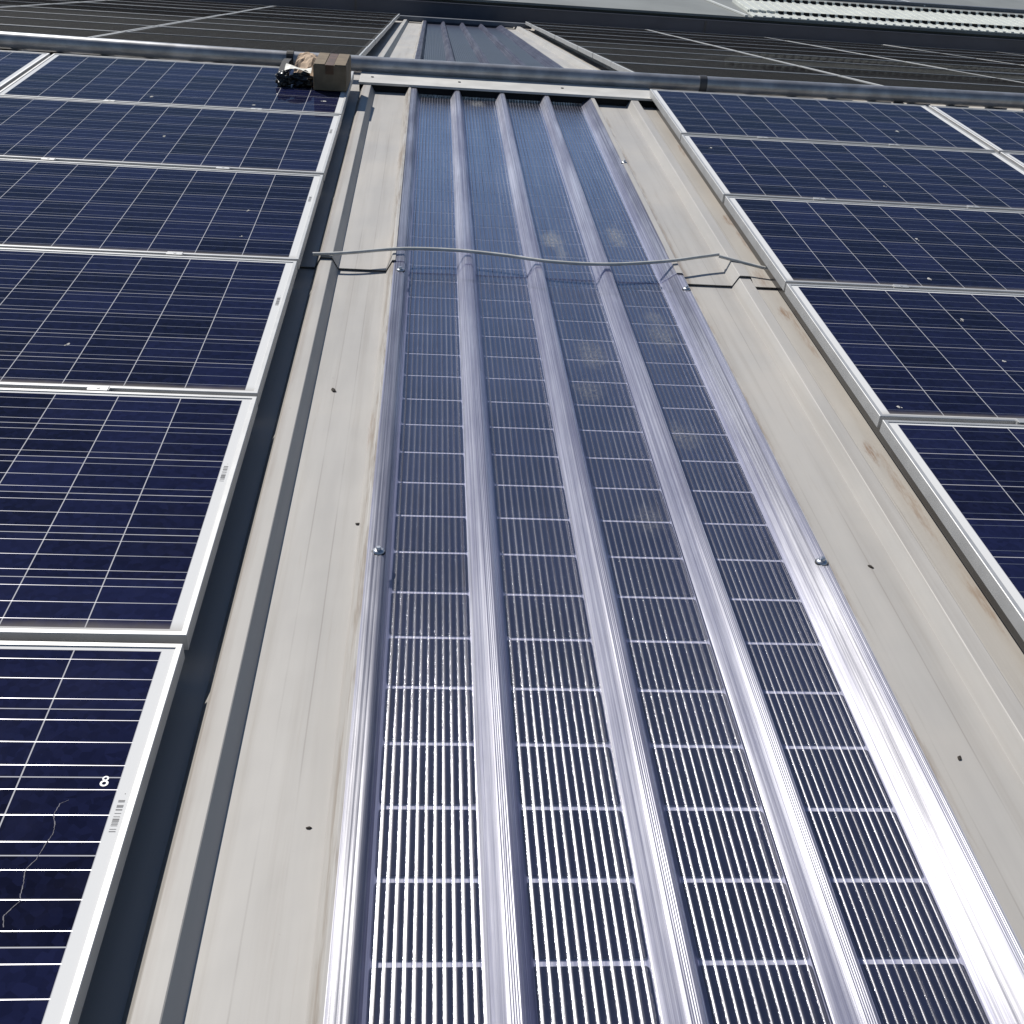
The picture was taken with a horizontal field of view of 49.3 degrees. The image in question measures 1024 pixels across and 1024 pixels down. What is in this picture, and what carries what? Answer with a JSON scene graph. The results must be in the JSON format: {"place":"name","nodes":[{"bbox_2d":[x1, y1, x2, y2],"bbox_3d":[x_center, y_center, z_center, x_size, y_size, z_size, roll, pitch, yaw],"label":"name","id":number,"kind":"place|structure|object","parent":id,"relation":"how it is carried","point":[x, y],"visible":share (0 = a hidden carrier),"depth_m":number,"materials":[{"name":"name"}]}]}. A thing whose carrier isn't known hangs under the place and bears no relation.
{"place":"outdoors","nodes":[
{"label":"outdoors","id":0,"kind":"place"},
{"bbox_2d":[0,19,1022,110],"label":"roof","id":1,"kind":"structure","parent":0,"point":[399,39],"depth_m":9.91,"materials":[{"name":"beige paint"}]},
{"bbox_2d":[0,0,48,5],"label":"solar panel","id":2,"kind":"object","parent":1,"relation":"on","point":[15,3],"visible":0.42,"depth_m":10.77,"materials":[{"name":"black glass"}]},
{"bbox_2d":[2,0,76,3],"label":"solar panel","id":3,"kind":"object","parent":1,"relation":"on","point":[49,1],"visible":0.46,"depth_m":11.53,"materials":[{"name":"black glass"}]},
{"bbox_2d":[0,24,118,36],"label":"solar panel","id":4,"kind":"object","parent":1,"relation":"on","point":[53,31],"visible":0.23,"depth_m":7.27,"materials":[{"name":"black glass"}]},
{"bbox_2d":[0,16,154,31],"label":"solar panel","id":5,"kind":"object","parent":1,"relation":"on","point":[66,24],"visible":0.65,"depth_m":8.05,"materials":[{"name":"black glass"}]},
{"bbox_2d":[61,0,102,1],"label":"solar panel","id":6,"kind":"object","parent":1,"relation":"on","point":[81,0],"visible":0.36,"depth_m":12.37,"materials":[{"name":"black laminate"}]},
{"bbox_2d":[0,10,181,26],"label":"solar panel","id":7,"kind":"object","parent":1,"relation":"on","point":[71,17],"visible":0.62,"depth_m":8.96,"materials":[{"name":"black glass"}]},
{"bbox_2d":[0,6,201,21],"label":"solar panel","id":8,"kind":"object","parent":1,"relation":"on","point":[98,13],"visible":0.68,"depth_m":9.84,"materials":[{"name":"black glass"}]},
{"bbox_2d":[26,4,221,17],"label":"solar panel","id":9,"kind":"object","parent":1,"relation":"on","point":[127,10],"visible":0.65,"depth_m":10.73,"materials":[{"name":"black glass"}]},
{"bbox_2d":[60,2,236,14],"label":"solar panel","id":10,"kind":"object","parent":1,"relation":"on","point":[151,8],"visible":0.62,"depth_m":11.67,"materials":[{"name":"black glass"}]},
{"bbox_2d":[87,0,251,11],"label":"solar panel","id":11,"kind":"object","parent":1,"relation":"on","point":[171,6],"visible":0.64,"depth_m":12.54,"materials":[{"name":"black glass"}]},
{"bbox_2d":[111,0,262,9],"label":"solar panel","id":12,"kind":"object","parent":1,"relation":"on","point":[195,4],"visible":0.49,"depth_m":13.48,"materials":[{"name":"black glass"}]},
{"bbox_2d":[154,0,270,7],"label":"solar panel","id":13,"kind":"object","parent":1,"relation":"on","point":[221,3],"visible":0.44,"depth_m":14.41,"materials":[{"name":"black glass"}]},
{"bbox_2d":[92,32,367,55],"bbox_3d":[-1.785,-3.017,7.228,1.650,0.036,0.988,2,25,-5],"label":"solar panel","id":14,"kind":"object","parent":1,"relation":"on","point":[265,44],"visible":0.56,"depth_m":7.26,"materials":[{"name":"glass"}]},
{"bbox_2d":[128,26,374,51],"bbox_3d":[-1.851,-3.450,8.139,1.650,0.037,0.988,2,25,-5],"label":"solar panel","id":15,"kind":"object","parent":1,"relation":"on","point":[370,43],"visible":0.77,"depth_m":8.16,"materials":[{"name":"black glass"}]},
{"bbox_2d":[161,21,380,43],"bbox_3d":[-1.912,-3.885,9.047,1.650,0.037,0.988,2,25,-5],"label":"solar panel","id":16,"kind":"object","parent":1,"relation":"on","point":[376,37],"visible":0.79,"depth_m":9.04,"materials":[{"name":"black glass"}]},
{"bbox_2d":[185,18,385,37],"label":"solar panel","id":17,"kind":"object","parent":1,"relation":"on","point":[382,32],"visible":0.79,"depth_m":9.97,"materials":[{"name":"black glass"}]},
{"bbox_2d":[207,14,388,31],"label":"solar panel","id":18,"kind":"object","parent":1,"relation":"on","point":[304,21],"visible":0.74,"depth_m":10.87,"materials":[{"name":"black glass"}]},
{"bbox_2d":[226,12,391,28],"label":"solar panel","id":19,"kind":"object","parent":1,"relation":"on","point":[389,23],"visible":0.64,"depth_m":11.84,"materials":[{"name":"black glass"}]},
{"bbox_2d":[241,9,394,24],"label":"solar panel","id":20,"kind":"object","parent":1,"relation":"on","point":[392,20],"visible":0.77,"depth_m":12.69,"materials":[{"name":"black glass"}]},
{"bbox_2d":[255,7,397,20],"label":"solar panel","id":21,"kind":"object","parent":1,"relation":"on","point":[334,13],"visible":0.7,"depth_m":13.64,"materials":[{"name":"black glass"}]},
{"bbox_2d":[266,6,399,17],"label":"solar panel","id":22,"kind":"object","parent":1,"relation":"on","point":[345,11],"visible":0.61,"depth_m":14.57,"materials":[{"name":"black glass"}]},
{"bbox_2d":[398,15,527,27],"bbox_3d":[-0.665,-6.698,15.245,1.760,0.049,0.300,2,25,-5],"label":"end flashing","id":23,"kind":"object","parent":1,"relation":"attached to","point":[464,21],"visible":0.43,"depth_m":15.12,"materials":[{"name":"paint"}]},
{"bbox_2d":[415,20,562,67],"bbox_3d":[-0.369,-4.610,10.977,1.071,0.068,9.180,2,25,-5],"label":"skylight sheet","id":24,"kind":"object","parent":1,"relation":"attached to","point":[480,43],"visible":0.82,"depth_m":10.30,"materials":[{"name":"plastic"}]},
{"bbox_2d":[0,31,1023,108],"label":"ridge pipe","id":25,"kind":"object","parent":1,"relation":"on","point":[248,56],"visible":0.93,"depth_m":6.58,"materials":[{"name":"grey metal"}]},
{"bbox_2d":[278,50,293,72],"bbox_3d":[-1.277,-2.520,6.309,0.040,0.077,0.565,2,33,-5],"label":"strap","id":26,"kind":"object","parent":25,"relation":"hanging from","point":[288,59],"visible":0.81,"depth_m":6.39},
{"bbox_2d":[525,22,658,32],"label":"solar panel","id":27,"kind":"object","parent":1,"relation":"on","point":[529,24],"visible":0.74,"depth_m":14.77,"materials":[{"name":"black glass"}]},
{"bbox_2d":[531,25,669,35],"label":"solar panel","id":28,"kind":"object","parent":1,"relation":"on","point":[535,27],"visible":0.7,"depth_m":13.95,"materials":[{"name":"black glass"}]},
{"bbox_2d":[538,28,687,39],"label":"solar panel","id":29,"kind":"object","parent":1,"relation":"on","point":[543,30],"visible":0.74,"depth_m":12.98,"materials":[{"name":"black glass"}]},
{"bbox_2d":[546,31,707,44],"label":"solar panel","id":30,"kind":"object","parent":1,"relation":"on","point":[551,34],"visible":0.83,"depth_m":12.07,"materials":[{"name":"black glass"}]},
{"bbox_2d":[555,36,733,50],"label":"solar panel","id":31,"kind":"object","parent":1,"relation":"on","point":[561,39],"visible":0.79,"depth_m":11.15,"materials":[{"name":"black glass"}]},
{"bbox_2d":[565,40,762,57],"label":"solar panel","id":32,"kind":"object","parent":1,"relation":"on","point":[574,44],"visible":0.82,"depth_m":10.24,"materials":[{"name":"black glass"}]},
{"bbox_2d":[577,46,795,65],"bbox_3d":[1.423,-3.794,9.328,1.650,0.037,0.988,2,25,-5],"label":"solar panel","id":33,"kind":"object","parent":1,"relation":"on","point":[589,51],"visible":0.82,"depth_m":9.33,"materials":[{"name":"black glass"}]},
{"bbox_2d":[593,53,837,75],"bbox_3d":[1.490,-3.360,8.416,1.650,0.036,0.988,2,25,-5],"label":"solar panel","id":34,"kind":"object","parent":1,"relation":"on","point":[607,59],"visible":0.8,"depth_m":8.40,"materials":[{"name":"black glass"}]},
{"bbox_2d":[647,29,784,40],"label":"solar panel","id":35,"kind":"object","parent":1,"relation":"on","point":[709,34],"visible":0.52,"depth_m":14.94,"materials":[{"name":"black glass"}]},
{"bbox_2d":[662,33,806,44],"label":"solar panel","id":36,"kind":"object","parent":1,"relation":"on","point":[728,38],"visible":0.52,"depth_m":14.08,"materials":[{"name":"black glass"}]},
{"bbox_2d":[611,62,874,84],"bbox_3d":[1.553,-2.925,7.509,1.650,0.037,0.988,2,25,-5],"label":"solar panel","id":37,"kind":"object","parent":1,"relation":"on","point":[676,70],"visible":0.55,"depth_m":7.56,"materials":[{"name":"black glass"}]},
{"bbox_2d":[676,36,829,48],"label":"solar panel","id":38,"kind":"object","parent":1,"relation":"on","point":[749,42],"visible":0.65,"depth_m":13.13,"materials":[{"name":"black glass"}]},
{"bbox_2d":[696,41,863,54],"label":"solar panel","id":39,"kind":"object","parent":1,"relation":"on","point":[774,47],"visible":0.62,"depth_m":12.22,"materials":[{"name":"black glass"}]},
{"bbox_2d":[714,45,897,60],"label":"solar panel","id":40,"kind":"object","parent":1,"relation":"on","point":[795,52],"visible":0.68,"depth_m":11.28,"materials":[{"name":"black glass"}]},
{"bbox_2d":[768,37,901,47],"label":"solar panel","id":41,"kind":"object","parent":1,"relation":"on","point":[832,42],"visible":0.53,"depth_m":15.14,"materials":[{"name":"black glass"}]},
{"bbox_2d":[737,51,942,68],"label":"solar panel","id":42,"kind":"object","parent":1,"relation":"on","point":[834,59],"visible":0.64,"depth_m":10.39,"materials":[{"name":"black glass"}]},
{"bbox_2d":[790,41,936,52],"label":"solar panel","id":43,"kind":"object","parent":1,"relation":"on","point":[857,46],"visible":0.53,"depth_m":14.20,"materials":[{"name":"black glass"}]},
{"bbox_2d":[767,58,993,77],"bbox_3d":[3.087,-3.749,9.467,1.650,0.036,0.988,2,25,-5],"label":"solar panel","id":44,"kind":"object","parent":1,"relation":"on","point":[870,67],"visible":0.61,"depth_m":9.49,"materials":[{"name":"black glass"}]},
{"bbox_2d":[813,45,970,57],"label":"solar panel","id":45,"kind":"object","parent":1,"relation":"on","point":[888,51],"visible":0.58,"depth_m":13.26,"materials":[{"name":"black glass"}]},
{"bbox_2d":[801,66,1023,86],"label":"solar panel","id":46,"kind":"object","parent":1,"relation":"on","point":[917,76],"visible":0.67,"depth_m":8.57,"materials":[{"name":"black glass"}]},
{"bbox_2d":[841,50,1017,64],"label":"solar panel","id":47,"kind":"object","parent":1,"relation":"on","point":[923,56],"visible":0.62,"depth_m":12.36,"materials":[{"name":"black glass"}]},
{"bbox_2d":[842,76,1023,92],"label":"solar panel","id":48,"kind":"object","parent":1,"relation":"on","point":[934,84],"visible":0.42,"depth_m":7.76,"materials":[{"name":"black glass"}]},
{"bbox_2d":[870,55,1023,68],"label":"solar panel","id":49,"kind":"object","parent":1,"relation":"on","point":[903,59],"visible":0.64,"depth_m":11.48,"materials":[{"name":"black glass"}]},
{"bbox_2d":[883,44,1023,55],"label":"solar panel","id":50,"kind":"object","parent":1,"relation":"on","point":[956,50],"visible":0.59,"depth_m":15.24,"materials":[{"name":"black glass"}]},
{"bbox_2d":[905,61,1023,73],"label":"solar panel","id":51,"kind":"object","parent":1,"relation":"on","point":[981,68],"visible":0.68,"depth_m":10.52,"materials":[{"name":"black glass"}]},
{"bbox_2d":[916,49,1023,57],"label":"solar panel","id":52,"kind":"object","parent":1,"relation":"on","point":[979,54],"visible":0.55,"depth_m":14.37,"materials":[{"name":"black glass"}]},
{"bbox_2d":[944,53,1023,60],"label":"solar panel","id":53,"kind":"object","parent":1,"relation":"on","point":[996,58],"visible":0.5,"depth_m":13.47,"materials":[{"name":"black glass"}]},
{"bbox_2d":[954,70,1023,79],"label":"solar panel","id":54,"kind":"object","parent":1,"relation":"on","point":[1005,75],"visible":0.5,"depth_m":9.68,"materials":[{"name":"black glass"}]},
{"bbox_2d":[984,59,1023,64],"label":"solar panel","id":55,"kind":"object","parent":1,"relation":"on","point":[1015,62],"visible":0.39,"depth_m":12.63,"materials":[{"name":"black laminate"}]},
{"bbox_2d":[1001,78,1023,81],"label":"solar panel","id":56,"kind":"object","parent":1,"relation":"on","point":[1018,80],"visible":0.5,"depth_m":9.01,"materials":[{"name":"black laminate"}]},
{"bbox_2d":[10,49,1023,1023],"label":"roof","id":57,"kind":"structure","parent":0,"point":[226,907],"depth_m":2.38,"materials":[{"name":"beige paint"}]},
{"bbox_2d":[0,50,49,90],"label":"solar panel","id":58,"kind":"object","parent":57,"relation":"on","point":[14,65],"visible":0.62,"depth_m":5.94,"materials":[{"name":"glass"}]},
{"bbox_2d":[0,641,184,1023],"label":"solar panel","id":59,"kind":"object","parent":57,"relation":"on","point":[82,725],"visible":1,"depth_m":1.77,"materials":[{"name":"glass"}]},
{"bbox_2d":[87,385,109,390],"bbox_3d":[-1.082,-0.296,2.933,0.056,0.070,0.026,2,33,-5],"label":"panel clamp","id":60,"kind":"object","parent":57,"relation":"attached to","point":[97,388],"visible":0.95,"depth_m":2.91,"materials":[{"name":"metal"}]},
{"bbox_2d":[0,388,257,649],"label":"solar panel","id":61,"kind":"object","parent":57,"relation":"on","point":[114,508],"visible":1,"depth_m":2.46,"materials":[{"name":"glass"}]},
{"bbox_2d":[0,248,296,404],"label":"solar panel","id":62,"kind":"object","parent":57,"relation":"on","point":[117,322],"visible":0.99,"depth_m":3.30,"materials":[{"name":"glass"}]},
{"bbox_2d":[0,158,322,268],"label":"solar panel","id":63,"kind":"object","parent":57,"relation":"on","point":[98,207],"visible":0.98,"depth_m":4.14,"materials":[{"name":"glass"}]},
{"bbox_2d":[0,96,341,181],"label":"solar panel","id":64,"kind":"object","parent":57,"relation":"on","point":[82,131],"visible":0.98,"depth_m":4.97,"materials":[{"name":"glass"}]},
{"bbox_2d":[41,157,55,160],"bbox_3d":[-1.892,-1.412,4.567,0.056,0.070,0.026,2,33,-5],"label":"panel clamp","id":65,"kind":"object","parent":64,"relation":"attached to","point":[48,159],"visible":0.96,"depth_m":4.55,"materials":[{"name":"metal"}]},
{"bbox_2d":[216,166,229,169],"bbox_3d":[-1.194,-1.393,4.625,0.056,0.070,0.026,2,33,-5],"label":"panel clamp","id":66,"kind":"object","parent":64,"relation":"attached to","point":[222,168],"visible":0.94,"depth_m":4.60,"materials":[{"name":"metal"}]},
{"bbox_2d":[166,251,183,255],"bbox_3d":[-1.138,-0.845,3.779,0.056,0.070,0.026,2,33,-5],"label":"panel clamp","id":67,"kind":"object","parent":57,"relation":"attached to","point":[175,253],"visible":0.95,"depth_m":3.76,"materials":[{"name":"metal"}]},
{"bbox_2d":[0,54,353,118],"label":"solar panel","id":68,"kind":"object","parent":57,"relation":"on","point":[146,81],"visible":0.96,"depth_m":5.76,"materials":[{"name":"glass"}]},
{"bbox_2d":[275,70,291,85],"bbox_3d":[-1.204,-2.298,5.907,0.102,0.074,0.096,2,33,-5],"label":"plastic bag","id":69,"kind":"object","parent":68,"relation":"on","point":[283,78],"visible":1,"depth_m":5.89,"materials":[{"name":"black plastic"}]},
{"bbox_2d":[290,70,313,86],"bbox_3d":[-1.111,-2.306,5.931,0.146,0.079,0.127,-19,36,-36],"label":"plastic wrap","id":70,"kind":"object","parent":68,"relation":"on","point":[303,78],"visible":0.93,"depth_m":5.90,"materials":[{"name":"black plastic"}]},
{"bbox_2d":[285,63,311,73],"bbox_3d":[-1.134,-2.354,5.927,0.136,0.028,0.091,2,33,-5],"label":"paper sheet","id":71,"kind":"object","parent":70,"relation":"on","point":[289,66],"visible":1,"depth_m":5.92,"materials":[{"name":"white paper"}]},
{"bbox_2d":[294,52,316,75],"bbox_3d":[-1.110,-2.417,6.085,0.147,0.123,0.260,2,33,-5],"label":"paper bag","id":72,"kind":"object","parent":68,"relation":"on","point":[305,60],"visible":0.43,"depth_m":6.06,"materials":[{"name":"beige paper"}]},
{"bbox_2d":[313,52,350,91],"bbox_3d":[-0.959,-2.353,5.969,0.172,0.132,0.302,2,33,-4],"label":"cardboard box","id":73,"kind":"object","parent":68,"relation":"on","point":[331,71],"visible":1,"depth_m":5.86,"materials":[{"name":"brown cardboard"}]},
{"bbox_2d":[359,71,654,107],"bbox_3d":[-0.030,-2.513,6.581,1.705,0.055,0.465,2,33,-5],"label":"ridge flashing","id":74,"kind":"object","parent":57,"relation":"on","point":[493,88],"visible":0.66,"depth_m":6.43,"materials":[{"name":"paint"}]},
{"bbox_2d":[396,88,684,290],"bbox_3d":[0.029,-1.632,5.258,1.070,0.083,2.825,2,33,-5],"label":"skylight sheet","id":75,"kind":"object","parent":57,"relation":"attached to","point":[526,178],"visible":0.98,"depth_m":4.90,"materials":[{"name":"clear plastic"}]},
{"bbox_2d":[313,247,768,269],"bbox_3d":[0.165,-0.933,4.117,1.773,0.041,0.136,-1,29,-9],"label":"cable","id":76,"kind":"object","parent":57,"relation":"on","point":[538,259],"visible":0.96,"depth_m":4.09,"materials":[{"name":"grey rubber"}]},
{"bbox_2d":[331,265,1023,1023],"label":"skylight sheet","id":77,"kind":"object","parent":57,"relation":"attached to","point":[623,755],"visible":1,"depth_m":2.15,"materials":[{"name":"clear plastic"}]},
{"bbox_2d":[813,197,825,200],"bbox_3d":[1.326,-1.325,4.836,0.056,0.070,0.026,2,33,-5],"label":"panel clamp","id":78,"kind":"object","parent":57,"relation":"attached to","point":[818,199],"visible":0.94,"depth_m":4.82,"materials":[{"name":"metal"}]},
{"bbox_2d":[649,89,994,151],"bbox_3d":[1.647,-2.144,6.128,1.650,0.036,0.988,2,33,-5],"label":"solar panel","id":79,"kind":"object","parent":57,"relation":"on","point":[787,118],"visible":0.94,"depth_m":6.07,"materials":[{"name":"glass"}]},
{"bbox_2d":[654,104,1023,651],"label":"mounting rail","id":80,"kind":"object","parent":57,"relation":"on","point":[975,576],"visible":0.22,"depth_m":3.18,"materials":[{"name":"silver metal"}]},
{"bbox_2d":[680,134,1023,210],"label":"solar panel","id":81,"kind":"object","parent":57,"relation":"on","point":[807,170],"visible":0.98,"depth_m":5.24,"materials":[{"name":"glass"}]},
{"bbox_2d":[966,205,979,208],"bbox_3d":[2.013,-1.306,4.894,0.056,0.070,0.026,2,33,-5],"label":"panel clamp","id":82,"kind":"object","parent":81,"relation":"attached to","point":[971,207],"visible":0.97,"depth_m":4.87,"materials":[{"name":"metal"}]},
{"bbox_2d":[724,196,1023,293],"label":"solar panel","id":83,"kind":"object","parent":57,"relation":"on","point":[811,242],"visible":0.98,"depth_m":4.38,"materials":[{"name":"glass"}]},
{"bbox_2d":[893,284,908,288],"bbox_3d":[1.382,-0.776,3.990,0.056,0.070,0.026,2,33,-5],"label":"panel clamp","id":84,"kind":"object","parent":57,"relation":"attached to","point":[900,286],"visible":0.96,"depth_m":3.97,"materials":[{"name":"metal"}]},
{"bbox_2d":[785,284,1023,426],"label":"solar panel","id":85,"kind":"object","parent":57,"relation":"on","point":[922,355],"visible":1,"depth_m":3.53,"materials":[{"name":"glass"}]},
{"bbox_2d":[880,420,1023,640],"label":"solar panel","id":86,"kind":"object","parent":57,"relation":"on","point":[968,479],"visible":1,"depth_m":2.81,"materials":[{"name":"glass"}]},
{"bbox_2d":[929,105,1023,153],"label":"solar panel","id":87,"kind":"object","parent":57,"relation":"on","point":[997,131],"visible":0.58,"depth_m":6.29,"materials":[{"name":"glass"}]},
{"bbox_2d":[1000,152,1023,169],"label":"solar panel","id":88,"kind":"object","parent":57,"relation":"on","point":[1017,159],"visible":0.6,"depth_m":5.68,"materials":[{"name":"glass"}]},
{"bbox_2d":[1015,418,1023,424],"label":"panel clamp","id":89,"kind":"object","parent":57,"relation":"attached to","point":[1019,421],"visible":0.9,"depth_m":3.12,"materials":[{"name":"metal"}]},
{"bbox_2d":[410,0,1023,157],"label":"neighbour roof","id":90,"kind":"structure","parent":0,"point":[720,9],"depth_m":16.31,"materials":[{"name":"paint"}]},
{"bbox_2d":[192,0,1023,53],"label":"gutter","id":91,"kind":"object","parent":90,"relation":"attached to","point":[469,11],"visible":0.33,"depth_m":15.87,"materials":[{"name":"grey metal"}]},
{"bbox_2d":[732,0,1023,34],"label":"ribbed rooflight","id":92,"kind":"object","parent":90,"relation":"on","point":[882,15],"visible":1,"depth_m":16.65,"materials":[{"name":"white plastic"}]}
]}

